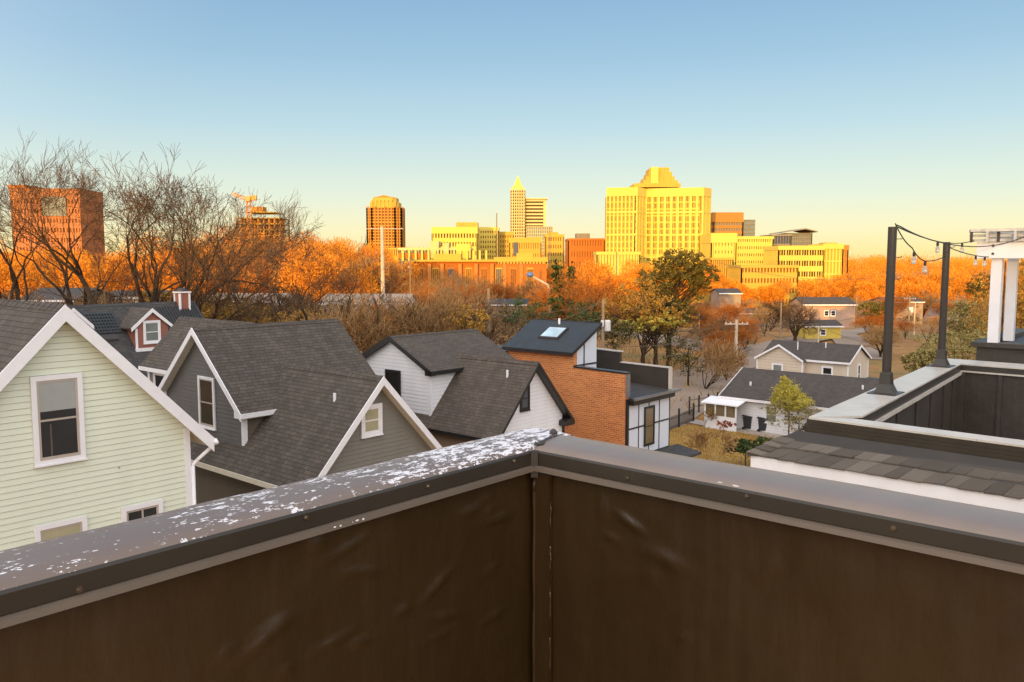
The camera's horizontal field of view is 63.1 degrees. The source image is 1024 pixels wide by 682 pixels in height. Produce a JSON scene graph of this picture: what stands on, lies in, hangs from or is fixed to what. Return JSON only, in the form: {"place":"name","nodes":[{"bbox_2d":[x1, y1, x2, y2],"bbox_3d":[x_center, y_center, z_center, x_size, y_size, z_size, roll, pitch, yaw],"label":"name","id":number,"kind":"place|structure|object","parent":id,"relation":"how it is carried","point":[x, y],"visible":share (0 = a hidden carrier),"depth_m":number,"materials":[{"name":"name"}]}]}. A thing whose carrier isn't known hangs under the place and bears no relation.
{"place":"outdoors","nodes":[
{"label":"outdoors","id":0,"kind":"place"},
{"bbox_2d":[0,298,218,550],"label":"house","id":1,"kind":"structure","parent":0,"point":[97,430],"depth_m":17.29,"materials":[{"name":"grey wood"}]},
{"bbox_2d":[29,372,87,467],"bbox_3d":[-9.220,1.593,16.957,0.085,1.835,1.020,5,7,41],"label":"window","id":2,"kind":"structure","parent":1,"relation":"in","point":[57,399],"depth_m":16.95,"materials":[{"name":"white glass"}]},
{"bbox_2d":[34,515,87,542],"bbox_3d":[-9.256,4.549,17.193,0.085,1.705,1.050,5,7,41],"label":"window","id":3,"kind":"structure","parent":1,"relation":"in","point":[43,532],"depth_m":17.11,"materials":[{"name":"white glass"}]},
{"bbox_2d":[121,499,162,522],"bbox_3d":[-8.151,4.431,18.459,0.085,1.705,0.960,5,7,41],"label":"window","id":4,"kind":"structure","parent":1,"relation":"in","point":[132,512],"depth_m":18.38,"materials":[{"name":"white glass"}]},
{"bbox_2d":[67,288,203,377],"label":"house","id":5,"kind":"structure","parent":0,"point":[133,334],"depth_m":42.77,"materials":[{"name":"grey"}]},
{"bbox_2d":[143,320,160,343],"bbox_3d":[-18.484,-0.455,42.803,0.085,1.195,0.940,5,7,41],"label":"window","id":6,"kind":"structure","parent":5,"relation":"in","point":[151,329],"depth_m":42.81,"materials":[{"name":"grey glass"}]},
{"bbox_2d":[138,316,442,503],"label":"house","id":7,"kind":"structure","parent":0,"point":[269,405],"depth_m":27.86,"materials":[{"name":"grey"}]},
{"bbox_2d":[197,375,216,430],"bbox_3d":[-10.551,2.136,28.754,1.110,1.815,0.085,5,7,41],"label":"window","id":8,"kind":"structure","parent":7,"relation":"in","point":[206,385],"depth_m":28.75,"materials":[{"name":"white glass"}]},
{"bbox_2d":[360,403,383,438],"bbox_3d":[-4.409,2.507,26.241,0.085,1.025,0.880,5,7,41],"label":"window","id":9,"kind":"structure","parent":7,"relation":"in","point":[372,421],"depth_m":26.28,"materials":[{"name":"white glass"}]},
{"bbox_2d":[362,329,574,446],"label":"house","id":10,"kind":"structure","parent":0,"point":[452,387],"depth_m":34.79,"materials":[{"name":"grey"}]},
{"bbox_2d":[385,369,400,396],"bbox_3d":[-5.170,1.971,36.175,0.980,1.430,0.055,5,7,41],"label":"window","id":11,"kind":"structure","parent":10,"relation":"in","point":[393,377],"depth_m":36.05,"materials":[{"name":"black glass"}]},
{"bbox_2d":[0,428,1023,681],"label":"roof terrace","id":12,"kind":"structure","parent":0,"point":[532,554],"depth_m":1.80,"materials":[{"name":"brown"}]},
{"bbox_2d":[0,0,1023,265],"label":"sky","id":13,"kind":"structure","parent":0,"point":[845,121],"materials":[{"name":"blue"}]},
{"bbox_2d":[3,266,1021,426],"bbox_3d":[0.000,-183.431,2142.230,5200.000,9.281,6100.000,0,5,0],"label":"ground","id":14,"kind":"structure","parent":0,"point":[907,345],"depth_m":130.94,"materials":[{"name":"brown soil"}]},
{"bbox_2d":[0,129,89,300],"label":"bare tree","id":15,"kind":"object","parent":14,"relation":"on","point":[15,286],"visible":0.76,"depth_m":61.41,"materials":[{"name":"brown plant"}]},
{"bbox_2d":[8,185,105,268],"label":"office building","id":16,"kind":"structure","parent":14,"relation":"on","point":[59,219],"depth_m":496.39,"materials":[{"name":"orange brick"}]},
{"bbox_2d":[20,288,118,304],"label":"house","id":17,"kind":"structure","parent":14,"relation":"on","point":[76,292],"depth_m":97.33,"materials":[{"name":"grey"}]},
{"bbox_2d":[0,141,150,304],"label":"bare tree","id":18,"kind":"object","parent":14,"relation":"on","point":[88,180],"visible":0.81,"depth_m":66.27,"materials":[{"name":"brown plant"}]},
{"bbox_2d":[0,143,305,322],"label":"bare tree","id":19,"kind":"object","parent":14,"relation":"on","point":[154,298],"visible":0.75,"depth_m":58.70,"materials":[{"name":"brown plant"}]},
{"bbox_2d":[49,148,328,321],"bbox_3d":[-23.000,-3.462,63.371,14.266,20.670,22.120,1,5,10],"label":"bare tree","id":20,"kind":"object","parent":14,"relation":"on","point":[215,289],"visible":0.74,"depth_m":60.73,"materials":[{"name":"brown plant"}]},
{"bbox_2d":[107,165,330,315],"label":"bare tree","id":21,"kind":"object","parent":14,"relation":"on","point":[265,226],"visible":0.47,"depth_m":70.87,"materials":[{"name":"brown plant"}]},
{"bbox_2d":[166,195,295,318],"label":"bare tree","id":22,"kind":"object","parent":14,"relation":"on","point":[249,267],"visible":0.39,"depth_m":79.06,"materials":[{"name":"brown plant"}]},
{"bbox_2d":[200,298,272,322],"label":"bush","id":23,"kind":"object","parent":14,"relation":"on","point":[204,313],"visible":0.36,"depth_m":73.52,"materials":[{"name":"brown plant"}]},
{"bbox_2d":[236,207,289,241],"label":"unfinished building","id":24,"kind":"structure","parent":14,"relation":"on","point":[260,209],"depth_m":521.89,"materials":[{"name":"beige concrete"}]},
{"bbox_2d":[223,203,371,321],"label":"bare tree","id":25,"kind":"object","parent":14,"relation":"on","point":[339,287],"visible":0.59,"depth_m":87.40,"materials":[{"name":"brown plant"}]},
{"bbox_2d":[260,282,372,320],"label":"tree","id":26,"kind":"object","parent":14,"relation":"on","point":[301,295],"visible":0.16,"depth_m":91.00,"materials":[{"name":"brown plant"}]},
{"bbox_2d":[232,235,404,337],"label":"bare tree","id":27,"kind":"object","parent":14,"relation":"on","point":[326,277],"visible":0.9,"depth_m":72.16,"materials":[{"name":"brown plant"}]},
{"bbox_2d":[278,289,426,352],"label":"tree","id":28,"kind":"object","parent":14,"relation":"on","point":[356,319],"visible":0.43,"depth_m":68.17,"materials":[{"name":"brown plant"}]},
{"bbox_2d":[319,294,416,308],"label":"warehouse","id":29,"kind":"structure","parent":14,"relation":"on","point":[394,296],"depth_m":128.35,"materials":[{"name":"white"}]},
{"bbox_2d":[345,250,408,293],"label":"tree","id":30,"kind":"object","parent":14,"relation":"on","point":[368,261],"visible":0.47,"depth_m":203.09,"materials":[{"name":"brown plant"}]},
{"bbox_2d":[361,226,402,293],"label":"utility pole","id":31,"kind":"object","parent":14,"relation":"on","point":[381,228],"visible":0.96,"depth_m":148.90,"materials":[{"name":"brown wood"}]},
{"bbox_2d":[355,248,409,293],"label":"tree","id":32,"kind":"object","parent":14,"relation":"on","point":[397,277],"visible":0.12,"depth_m":211.38,"materials":[{"name":"brown plant"}]},
{"bbox_2d":[341,296,428,351],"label":"tree","id":33,"kind":"object","parent":14,"relation":"on","point":[388,333],"visible":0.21,"depth_m":69.11,"materials":[{"name":"brown plant"}]},
{"bbox_2d":[366,195,404,248],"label":"office tower","id":34,"kind":"structure","parent":14,"relation":"on","point":[385,211],"depth_m":893.45,"materials":[{"name":"orange concrete"}]},
{"bbox_2d":[347,300,450,350],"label":"tree","id":35,"kind":"object","parent":14,"relation":"on","point":[396,321],"visible":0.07,"depth_m":69.25,"materials":[{"name":"brown plant"}]},
{"bbox_2d":[363,287,479,347],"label":"bare tree","id":36,"kind":"object","parent":14,"relation":"on","point":[434,326],"visible":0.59,"depth_m":68.97,"materials":[{"name":"brown plant"}]},
{"bbox_2d":[398,241,486,273],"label":"apartment block","id":37,"kind":"structure","parent":14,"relation":"on","point":[466,251],"depth_m":416.89,"materials":[{"name":"yellow concrete"}]},
{"bbox_2d":[431,222,478,259],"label":"office building","id":38,"kind":"structure","parent":14,"relation":"on","point":[464,233],"depth_m":516.45,"materials":[{"name":"yellow concrete"}]},
{"bbox_2d":[418,293,510,344],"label":"tree","id":39,"kind":"object","parent":14,"relation":"on","point":[493,328],"visible":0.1,"depth_m":73.76,"materials":[{"name":"brown plant"}]},
{"bbox_2d":[427,269,506,311],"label":"tree","id":40,"kind":"object","parent":14,"relation":"on","point":[465,285],"visible":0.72,"depth_m":143.56,"materials":[{"name":"brown plant"}]},
{"bbox_2d":[443,304,490,331],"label":"bush","id":41,"kind":"object","parent":14,"relation":"on","point":[480,315],"visible":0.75,"depth_m":69.69,"materials":[{"name":"brown plant"}]},
{"bbox_2d":[443,274,494,311],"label":"tree","id":42,"kind":"object","parent":14,"relation":"on","point":[467,292],"visible":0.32,"depth_m":167.27,"materials":[{"name":"brown plant"}]},
{"bbox_2d":[412,253,547,319],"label":"brick warehouse","id":43,"kind":"structure","parent":14,"relation":"on","point":[440,264],"depth_m":261.81,"materials":[{"name":"orange stone"}]},
{"bbox_2d":[479,227,499,259],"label":"office building","id":44,"kind":"structure","parent":14,"relation":"on","point":[487,238],"depth_m":556.42,"materials":[{"name":"yellow concrete"}]},
{"bbox_2d":[473,270,528,307],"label":"tree","id":45,"kind":"object","parent":14,"relation":"on","point":[499,290],"visible":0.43,"depth_m":169.94,"materials":[{"name":"brown plant"}]},
{"bbox_2d":[499,232,513,256],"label":"office building","id":46,"kind":"structure","parent":14,"relation":"on","point":[504,237],"depth_m":571.37,"materials":[{"name":"yellow concrete"}]},
{"bbox_2d":[0,223,1023,316],"bbox_3d":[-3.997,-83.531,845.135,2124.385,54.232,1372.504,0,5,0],"label":"woodland","id":47,"kind":"object","parent":14,"relation":"on","point":[962,271],"visible":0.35,"depth_m":264.54,"materials":[{"name":"orange plant"}]},
{"bbox_2d":[479,297,557,344],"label":"tree","id":48,"kind":"object","parent":14,"relation":"on","point":[507,313],"visible":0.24,"depth_m":97.90,"materials":[{"name":"brown plant"}]},
{"bbox_2d":[509,238,541,256],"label":"office building","id":49,"kind":"structure","parent":14,"relation":"on","point":[525,245],"depth_m":476.98,"materials":[{"name":"yellow concrete"}]},
{"bbox_2d":[498,295,554,330],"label":"bush","id":50,"kind":"object","parent":14,"relation":"on","point":[519,305],"visible":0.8,"depth_m":87.61,"materials":[{"name":"green plant"}]},
{"bbox_2d":[503,276,551,306],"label":"tree","id":51,"kind":"object","parent":14,"relation":"on","point":[527,287],"visible":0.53,"depth_m":169.44,"materials":[{"name":"brown plant"}]},
{"bbox_2d":[510,176,552,256],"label":"spire tower","id":52,"kind":"structure","parent":14,"relation":"on","point":[527,217],"depth_m":1238.83,"materials":[{"name":"yellow concrete"}]},
{"bbox_2d":[525,273,574,319],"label":"tree","id":53,"kind":"object","parent":14,"relation":"on","point":[540,294],"visible":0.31,"depth_m":139.50,"materials":[{"name":"orange plant"}]},
{"bbox_2d":[544,232,563,273],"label":"office building","id":54,"kind":"structure","parent":14,"relation":"on","point":[556,245],"depth_m":596.62,"materials":[{"name":"yellow concrete"}]},
{"bbox_2d":[369,319,748,412],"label":"undergrowth","id":55,"kind":"object","parent":14,"relation":"on","point":[648,360],"visible":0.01,"depth_m":96.76,"materials":[{"name":"brown plant"}]},
{"bbox_2d":[542,259,577,319],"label":"ivy tree","id":56,"kind":"object","parent":14,"relation":"on","point":[570,269],"visible":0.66,"depth_m":117.50,"materials":[{"name":"green plant"}]},
{"bbox_2d":[565,298,601,337],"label":"bush","id":57,"kind":"object","parent":14,"relation":"on","point":[584,313],"visible":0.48,"depth_m":81.85,"materials":[{"name":"green plant"}]},
{"bbox_2d":[565,233,604,269],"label":"brick building","id":58,"kind":"structure","parent":14,"relation":"on","point":[581,247],"depth_m":477.37,"materials":[{"name":"orange brick"}]},
{"bbox_2d":[541,262,650,321],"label":"bare tree","id":59,"kind":"object","parent":14,"relation":"on","point":[585,286],"visible":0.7,"depth_m":93.17,"materials":[{"name":"orange plant"}]},
{"bbox_2d":[498,318,701,456],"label":"house","id":60,"kind":"structure","parent":14,"relation":"on","point":[609,395],"depth_m":42.61,"materials":[{"name":"orange brick"}]},
{"bbox_2d":[644,405,654,446],"bbox_3d":[6.917,4.258,41.938,0.055,2.000,0.940,5,7,41],"label":"window","id":61,"kind":"structure","parent":60,"relation":"in","point":[649,411],"depth_m":41.93,"materials":[{"name":"beige glass"}]},
{"bbox_2d":[593,252,640,305],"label":"building","id":62,"kind":"structure","parent":14,"relation":"on","point":[608,257],"depth_m":418.06,"materials":[{"name":"yellow concrete"}]},
{"bbox_2d":[597,317,639,349],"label":"bush","id":63,"kind":"object","parent":14,"relation":"on","point":[622,328],"visible":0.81,"depth_m":81.74,"materials":[{"name":"green plant"}]},
{"bbox_2d":[594,277,698,364],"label":"autumn tree","id":64,"kind":"object","parent":14,"relation":"on","point":[633,314],"visible":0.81,"depth_m":91.72,"materials":[{"name":"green plant"}]},
{"bbox_2d":[618,312,684,363],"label":"bare tree","id":65,"kind":"object","parent":14,"relation":"on","point":[646,343],"visible":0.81,"depth_m":90.14,"materials":[{"name":"brown plant"}]},
{"bbox_2d":[605,167,711,302],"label":"yellow tower","id":66,"kind":"structure","parent":14,"relation":"on","point":[655,213],"depth_m":450.84,"materials":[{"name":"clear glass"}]},
{"bbox_2d":[628,248,720,366],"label":"evergreen tree","id":67,"kind":"object","parent":14,"relation":"on","point":[690,269],"visible":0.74,"depth_m":99.18,"materials":[{"name":"green plant"}]},
{"bbox_2d":[655,331,713,385],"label":"tree","id":68,"kind":"object","parent":14,"relation":"on","point":[685,356],"visible":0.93,"depth_m":84.47,"materials":[{"name":"brown plant"}]},
{"bbox_2d":[685,300,719,338],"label":"tree","id":69,"kind":"object","parent":14,"relation":"on","point":[702,311],"visible":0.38,"depth_m":138.60,"materials":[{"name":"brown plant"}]},
{"bbox_2d":[703,258,733,305],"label":"building","id":70,"kind":"structure","parent":14,"relation":"on","point":[723,267],"depth_m":398.65,"materials":[{"name":"orange concrete"}]},
{"bbox_2d":[701,233,736,302],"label":"hotel","id":71,"kind":"structure","parent":14,"relation":"on","point":[719,245],"depth_m":427.56,"materials":[{"name":"yellow concrete"}]},
{"bbox_2d":[709,288,742,326],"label":"house","id":72,"kind":"structure","parent":14,"relation":"on","point":[733,295],"depth_m":190.26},
{"bbox_2d":[700,337,755,388],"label":"bare bush","id":73,"kind":"object","parent":14,"relation":"on","point":[732,358],"visible":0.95,"depth_m":81.90,"materials":[{"name":"brown plant"}]},
{"bbox_2d":[710,295,752,325],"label":"tree","id":74,"kind":"object","parent":14,"relation":"on","point":[729,310],"visible":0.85,"depth_m":153.46,"materials":[{"name":"orange plant"}]},
{"bbox_2d":[710,212,754,235],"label":"office tower","id":75,"kind":"structure","parent":14,"relation":"on","point":[730,222],"depth_m":515.82,"materials":[{"name":"orange concrete"}]},
{"bbox_2d":[736,236,773,264],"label":"hotel","id":76,"kind":"structure","parent":14,"relation":"on","point":[750,250],"depth_m":429.57,"materials":[{"name":"yellow concrete"}]},
{"bbox_2d":[726,265,798,306],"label":"parking garage","id":77,"kind":"structure","parent":14,"relation":"on","point":[751,279],"depth_m":359.16,"materials":[{"name":"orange concrete"}]},
{"bbox_2d":[701,367,878,434],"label":"house","id":78,"kind":"structure","parent":14,"relation":"on","point":[748,391],"depth_m":62.01,"materials":[{"name":"white"}]},
{"bbox_2d":[770,228,817,245],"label":"office building","id":79,"kind":"structure","parent":14,"relation":"on","point":[802,237],"depth_m":556.42,"materials":[{"name":"beige concrete"}]},
{"bbox_2d":[764,246,824,286],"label":"hotel","id":80,"kind":"structure","parent":14,"relation":"on","point":[809,260],"depth_m":398.38,"materials":[{"name":"yellow concrete"}]},
{"bbox_2d":[775,293,825,340],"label":"bare tree","id":81,"kind":"object","parent":14,"relation":"on","point":[796,322],"visible":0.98,"depth_m":135.22,"materials":[{"name":"brown plant"}]},
{"bbox_2d":[795,320,843,339],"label":"bungalow","id":82,"kind":"object","parent":14,"relation":"on","point":[830,326],"visible":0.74,"depth_m":140.53,"materials":[{"name":"yellow"}]},
{"bbox_2d":[788,297,855,327],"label":"house","id":83,"kind":"structure","parent":14,"relation":"on","point":[837,308],"depth_m":185.34,"materials":[{"name":"beige"}]},
{"bbox_2d":[754,340,894,379],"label":"house","id":84,"kind":"structure","parent":14,"relation":"on","point":[847,360],"depth_m":70.05,"materials":[{"name":"beige"}]},
{"bbox_2d":[808,243,843,286],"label":"office building","id":85,"kind":"structure","parent":14,"relation":"on","point":[833,259],"depth_m":400.36,"materials":[{"name":"beige concrete"}]},
{"bbox_2d":[857,300,884,339],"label":"tree","id":86,"kind":"object","parent":14,"relation":"on","point":[875,307],"visible":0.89,"depth_m":129.70,"materials":[{"name":"green plant"}]},
{"bbox_2d":[850,306,902,339],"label":"tree","id":87,"kind":"object","parent":14,"relation":"on","point":[879,317],"visible":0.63,"depth_m":136.60,"materials":[{"name":"orange plant"}]},
{"bbox_2d":[858,322,903,356],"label":"bare tree","id":88,"kind":"object","parent":14,"relation":"on","point":[877,336],"visible":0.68,"depth_m":110.04,"materials":[{"name":"brown plant"}]},
{"bbox_2d":[746,358,1023,512],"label":"townhouse","id":89,"kind":"structure","parent":14,"relation":"on","point":[955,433],"depth_m":8.64,"materials":[{"name":"white metal"}]},
{"bbox_2d":[867,227,904,395],"bbox_3d":[4.759,-0.382,10.515,0.340,2.100,0.400,5,7,41],"label":"light pole","id":90,"kind":"object","parent":89,"relation":"on","point":[886,386],"visible":1,"depth_m":10.48,"materials":[{"name":"metal"}]},
{"bbox_2d":[927,242,955,367],"bbox_3d":[6.889,-0.582,13.294,0.340,1.980,0.400,5,7,41],"label":"light pole","id":91,"kind":"object","parent":89,"relation":"on","point":[941,360],"visible":0.94,"depth_m":13.27,"materials":[{"name":"metal"}]},
{"bbox_2d":[870,297,924,323],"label":"house","id":92,"kind":"structure","parent":14,"relation":"on","point":[920,302],"depth_m":215.31,"materials":[{"name":"beige"}]},
{"bbox_2d":[899,348,951,372],"bbox_3d":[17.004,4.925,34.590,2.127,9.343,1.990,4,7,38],"label":"bush","id":93,"kind":"object","parent":14,"relation":"on","point":[921,358],"visible":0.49,"depth_m":34.02,"materials":[{"name":"green plant"}]},
{"bbox_2d":[911,329,986,359],"bbox_3d":[20.539,4.277,38.739,4.140,9.860,4.002,0,5,0],"label":"bush","id":94,"kind":"object","parent":14,"relation":"on","point":[968,336],"visible":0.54,"depth_m":37.80,"materials":[{"name":"green plant"}]},
{"bbox_2d":[935,297,987,359],"bbox_3d":[28.317,2.573,52.509,3.270,10.685,3.193,2,6,20],"label":"bush","id":95,"kind":"object","parent":14,"relation":"on","point":[961,310],"visible":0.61,"depth_m":51.95,"materials":[{"name":"green plant"}]},
{"bbox_2d":[962,270,990,335],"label":"leafy tree","id":96,"kind":"object","parent":14,"relation":"on","point":[972,291],"visible":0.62,"depth_m":79.86,"materials":[{"name":"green plant"}]},
{"bbox_2d":[958,269,1023,335],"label":"leafy tree","id":97,"kind":"object","parent":14,"relation":"on","point":[984,313],"visible":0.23,"depth_m":46.59,"materials":[{"name":"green plant"}]},
{"bbox_2d":[1002,258,1023,328],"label":"leafy tree","id":98,"kind":"object","parent":14,"relation":"on","point":[1019,307],"visible":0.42,"depth_m":43.84,"materials":[{"name":"orange plant"}]},
{"bbox_2d":[492,330,760,364],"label":"road","id":99,"kind":"structure","parent":0,"point":[752,360],"depth_m":129.68,"materials":[{"name":"grey asphalt"}]},
{"bbox_2d":[670,356,755,424],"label":"road","id":100,"kind":"structure","parent":0,"point":[677,381],"depth_m":82.94,"materials":[{"name":"grey asphalt"}]},
{"bbox_2d":[669,424,773,466],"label":"lawn","id":101,"kind":"structure","parent":0,"point":[715,448],"depth_m":58.13,"materials":[{"name":"brown plant"}]},
{"bbox_2d":[683,427,738,460],"bbox_3d":[12.204,6.668,51.011,3.457,2.996,2.410,3,6,28],"label":"bush","id":102,"kind":"object","parent":101,"relation":"on","point":[702,436],"visible":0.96,"depth_m":50.77,"materials":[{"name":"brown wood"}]},
{"bbox_2d":[724,436,773,465],"bbox_3d":[14.700,6.979,50.877,3.598,2.216,2.686,0,5,0],"label":"shrub","id":103,"kind":"object","parent":101,"relation":"on","point":[742,447],"visible":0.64,"depth_m":50.60,"materials":[{"name":"green plant"}]},
{"bbox_2d":[760,398,822,431],"bbox_3d":[19.158,5.636,56.760,4.467,3.792,3.198,0,5,0],"label":"bush","id":104,"kind":"object","parent":101,"relation":"on","point":[793,418],"visible":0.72,"depth_m":56.60,"materials":[{"name":"brown plant"}]},
{"bbox_2d":[769,375,814,433],"bbox_3d":[19.276,4.858,57.679,3.049,5.170,2.933,0,5,0],"label":"young tree","id":105,"kind":"object","parent":101,"relation":"on","point":[787,390],"visible":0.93,"depth_m":57.12,"materials":[{"name":"green plant"}]},
{"bbox_2d":[738,321,925,352],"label":"road","id":106,"kind":"structure","parent":0,"point":[760,347],"depth_m":134.72,"materials":[{"name":"grey asphalt"}]},
{"bbox_2d":[832,328,882,359],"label":"road","id":107,"kind":"structure","parent":0,"point":[873,352],"depth_m":133.77,"materials":[{"name":"grey asphalt"}]},
{"bbox_2d":[971,328,1023,363],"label":"roof terrace","id":108,"kind":"structure","parent":0,"point":[1008,351],"depth_m":14.67,"materials":[{"name":"metal"}]},
{"bbox_2d":[969,228,1023,342],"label":"pergola","id":109,"kind":"object","parent":108,"relation":"on","point":[1013,252],"visible":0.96,"depth_m":14.60,"materials":[{"name":"wood"}]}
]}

